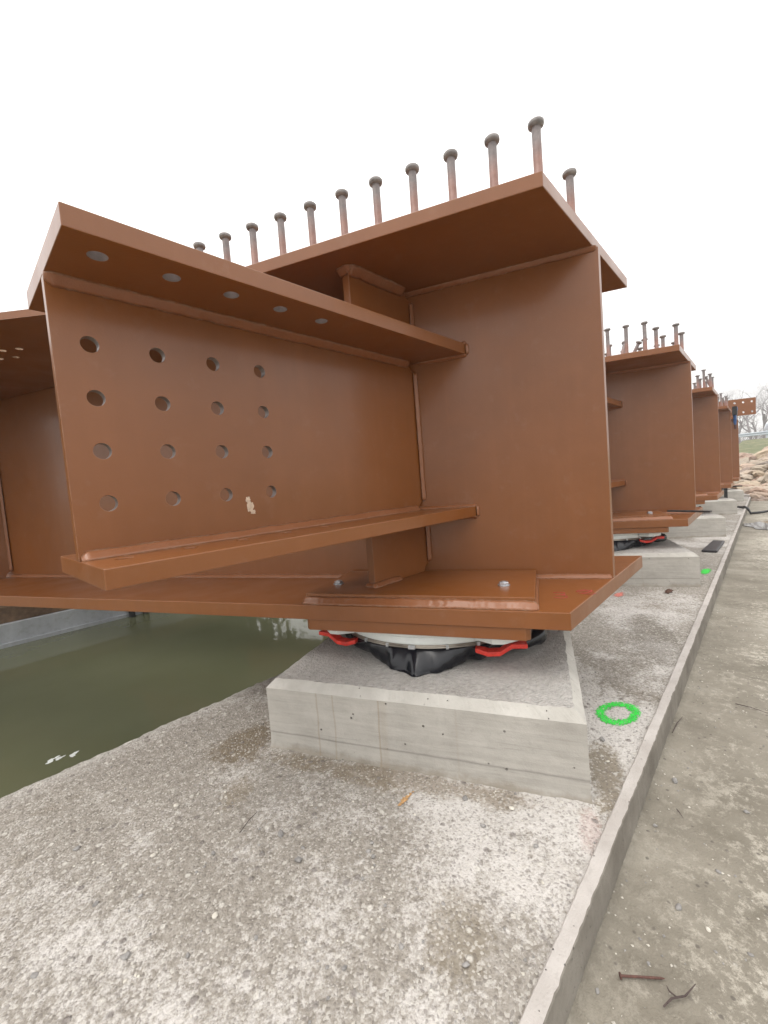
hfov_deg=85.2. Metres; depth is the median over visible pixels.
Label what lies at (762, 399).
bare tree
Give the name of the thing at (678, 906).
pebble
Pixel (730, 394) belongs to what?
bare tree
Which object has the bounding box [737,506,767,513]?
cable
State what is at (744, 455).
rock
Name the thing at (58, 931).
ground
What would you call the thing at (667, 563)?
concrete pedestal
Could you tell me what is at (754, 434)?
guardrail
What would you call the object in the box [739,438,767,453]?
terrain
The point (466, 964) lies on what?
pebble
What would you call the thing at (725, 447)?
steel girder
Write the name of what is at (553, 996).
kerb
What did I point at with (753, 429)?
bare bush
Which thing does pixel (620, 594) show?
painted spot
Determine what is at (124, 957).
pebble
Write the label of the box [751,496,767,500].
rock
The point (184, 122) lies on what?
sky
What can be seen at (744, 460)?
rock
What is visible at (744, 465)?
rock
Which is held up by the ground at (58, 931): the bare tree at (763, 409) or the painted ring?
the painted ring
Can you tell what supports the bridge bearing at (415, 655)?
on the concrete pedestal at (513, 720)
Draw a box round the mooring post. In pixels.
[128,611,148,617]
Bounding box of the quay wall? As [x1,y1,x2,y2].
[0,609,142,648]
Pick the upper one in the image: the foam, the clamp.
the clamp
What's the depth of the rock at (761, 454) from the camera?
10.48 m
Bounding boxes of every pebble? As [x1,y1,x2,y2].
[30,972,38,978]
[119,951,130,960]
[212,911,217,918]
[278,829,283,837]
[294,856,302,861]
[462,961,469,967]
[675,903,681,910]
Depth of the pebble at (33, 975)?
0.66 m
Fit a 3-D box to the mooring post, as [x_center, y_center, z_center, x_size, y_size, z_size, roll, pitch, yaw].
[-3.924,1.697,6.709,0.105,0.920,0.286,-1,5,43]
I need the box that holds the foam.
[46,751,78,763]
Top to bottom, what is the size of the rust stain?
0.002 m
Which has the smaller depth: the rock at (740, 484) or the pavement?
the pavement
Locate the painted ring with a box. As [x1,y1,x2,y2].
[595,700,640,725]
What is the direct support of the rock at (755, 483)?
on the terrain at (753, 446)
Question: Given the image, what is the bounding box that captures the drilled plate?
[719,397,755,416]
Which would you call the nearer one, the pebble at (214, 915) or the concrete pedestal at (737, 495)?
the pebble at (214, 915)
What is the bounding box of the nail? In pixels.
[618,972,664,979]
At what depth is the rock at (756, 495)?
7.43 m
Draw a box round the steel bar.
[667,510,711,512]
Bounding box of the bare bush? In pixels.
[738,423,766,438]
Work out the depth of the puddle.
4.76 m
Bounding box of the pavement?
[566,501,767,1023]
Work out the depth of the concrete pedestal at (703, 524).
3.97 m
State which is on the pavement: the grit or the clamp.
the grit
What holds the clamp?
hanging from the steel girder at (725, 447)
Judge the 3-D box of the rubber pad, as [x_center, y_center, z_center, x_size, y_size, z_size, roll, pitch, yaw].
[2.755,0.283,3.476,0.543,0.020,0.101,-8,5,-44]
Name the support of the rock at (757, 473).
on the terrain at (753, 446)
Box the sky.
[0,0,767,440]
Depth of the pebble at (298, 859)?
0.82 m
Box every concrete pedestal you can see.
[266,630,592,804]
[614,539,700,586]
[663,512,726,537]
[699,497,737,514]
[721,489,743,501]
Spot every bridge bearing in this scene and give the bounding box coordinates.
[319,629,546,676]
[613,533,666,550]
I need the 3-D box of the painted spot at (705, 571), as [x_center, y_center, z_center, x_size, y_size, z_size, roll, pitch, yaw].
[2.100,0.391,2.727,0.060,0.001,0.224,-1,5,43]
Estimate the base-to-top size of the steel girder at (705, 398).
1.286 m
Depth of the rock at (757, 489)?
7.54 m
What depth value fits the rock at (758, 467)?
9.43 m
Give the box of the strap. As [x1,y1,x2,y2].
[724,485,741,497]
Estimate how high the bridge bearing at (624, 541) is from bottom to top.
0.104 m
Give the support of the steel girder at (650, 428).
on the bridge bearing at (624, 541)
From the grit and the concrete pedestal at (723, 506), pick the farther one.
the concrete pedestal at (723, 506)
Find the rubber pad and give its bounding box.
[702,540,724,552]
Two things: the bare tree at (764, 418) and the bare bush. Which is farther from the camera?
the bare tree at (764, 418)
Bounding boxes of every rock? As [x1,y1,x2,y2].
[731,483,753,488]
[736,481,760,488]
[739,453,756,460]
[739,457,749,466]
[739,463,754,468]
[740,467,752,474]
[740,470,756,474]
[740,474,752,480]
[740,486,764,491]
[744,487,767,493]
[749,491,767,498]
[750,465,767,471]
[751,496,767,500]
[752,470,765,477]
[754,449,767,459]
[756,476,764,483]
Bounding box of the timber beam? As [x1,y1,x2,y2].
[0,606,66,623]
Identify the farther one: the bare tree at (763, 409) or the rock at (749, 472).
the bare tree at (763, 409)
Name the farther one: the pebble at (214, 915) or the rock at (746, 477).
the rock at (746, 477)
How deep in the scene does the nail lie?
0.64 m
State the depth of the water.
4.27 m
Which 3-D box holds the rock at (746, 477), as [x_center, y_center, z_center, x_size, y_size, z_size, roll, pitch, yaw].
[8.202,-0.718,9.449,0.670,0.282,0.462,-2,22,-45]
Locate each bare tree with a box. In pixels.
[716,385,753,417]
[722,375,767,437]
[736,382,767,412]
[738,396,759,441]
[738,409,760,438]
[748,381,767,416]
[750,383,767,437]
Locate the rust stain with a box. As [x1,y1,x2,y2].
[398,791,413,805]
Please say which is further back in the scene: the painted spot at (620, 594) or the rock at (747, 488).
the rock at (747, 488)
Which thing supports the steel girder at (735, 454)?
on the bridge bearing
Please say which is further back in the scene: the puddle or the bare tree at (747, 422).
the bare tree at (747, 422)
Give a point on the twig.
(670, 999)
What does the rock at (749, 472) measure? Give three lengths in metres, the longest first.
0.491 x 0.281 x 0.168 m
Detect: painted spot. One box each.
[614,592,622,596]
[701,568,711,573]
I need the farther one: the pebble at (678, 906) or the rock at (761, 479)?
the rock at (761, 479)
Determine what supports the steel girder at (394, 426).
on the bridge bearing at (415, 655)
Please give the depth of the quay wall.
5.97 m
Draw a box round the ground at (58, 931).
[0,497,748,1023]
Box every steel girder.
[0,116,642,640]
[604,321,702,533]
[692,369,723,503]
[718,393,734,489]
[731,417,740,480]
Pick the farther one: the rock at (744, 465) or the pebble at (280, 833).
the rock at (744, 465)
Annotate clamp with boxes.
[732,406,737,428]
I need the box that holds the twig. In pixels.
[663,984,695,1006]
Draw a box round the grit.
[57,608,767,1023]
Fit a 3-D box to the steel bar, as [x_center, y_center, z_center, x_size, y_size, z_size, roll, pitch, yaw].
[1.974,-0.005,2.705,0.022,0.012,0.251,-6,4,-27]
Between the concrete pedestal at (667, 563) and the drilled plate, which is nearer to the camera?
the concrete pedestal at (667, 563)
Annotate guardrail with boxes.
[739,430,767,437]
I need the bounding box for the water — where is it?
[0,612,327,797]
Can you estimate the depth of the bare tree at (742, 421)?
27.88 m
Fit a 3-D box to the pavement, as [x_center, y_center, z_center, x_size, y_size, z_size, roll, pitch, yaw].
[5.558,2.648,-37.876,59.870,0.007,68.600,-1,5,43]
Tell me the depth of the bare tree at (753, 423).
29.35 m
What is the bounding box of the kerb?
[518,497,750,1023]
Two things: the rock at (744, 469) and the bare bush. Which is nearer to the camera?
the rock at (744, 469)
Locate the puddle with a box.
[742,521,767,529]
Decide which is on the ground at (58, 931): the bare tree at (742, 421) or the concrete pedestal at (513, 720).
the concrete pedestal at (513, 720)

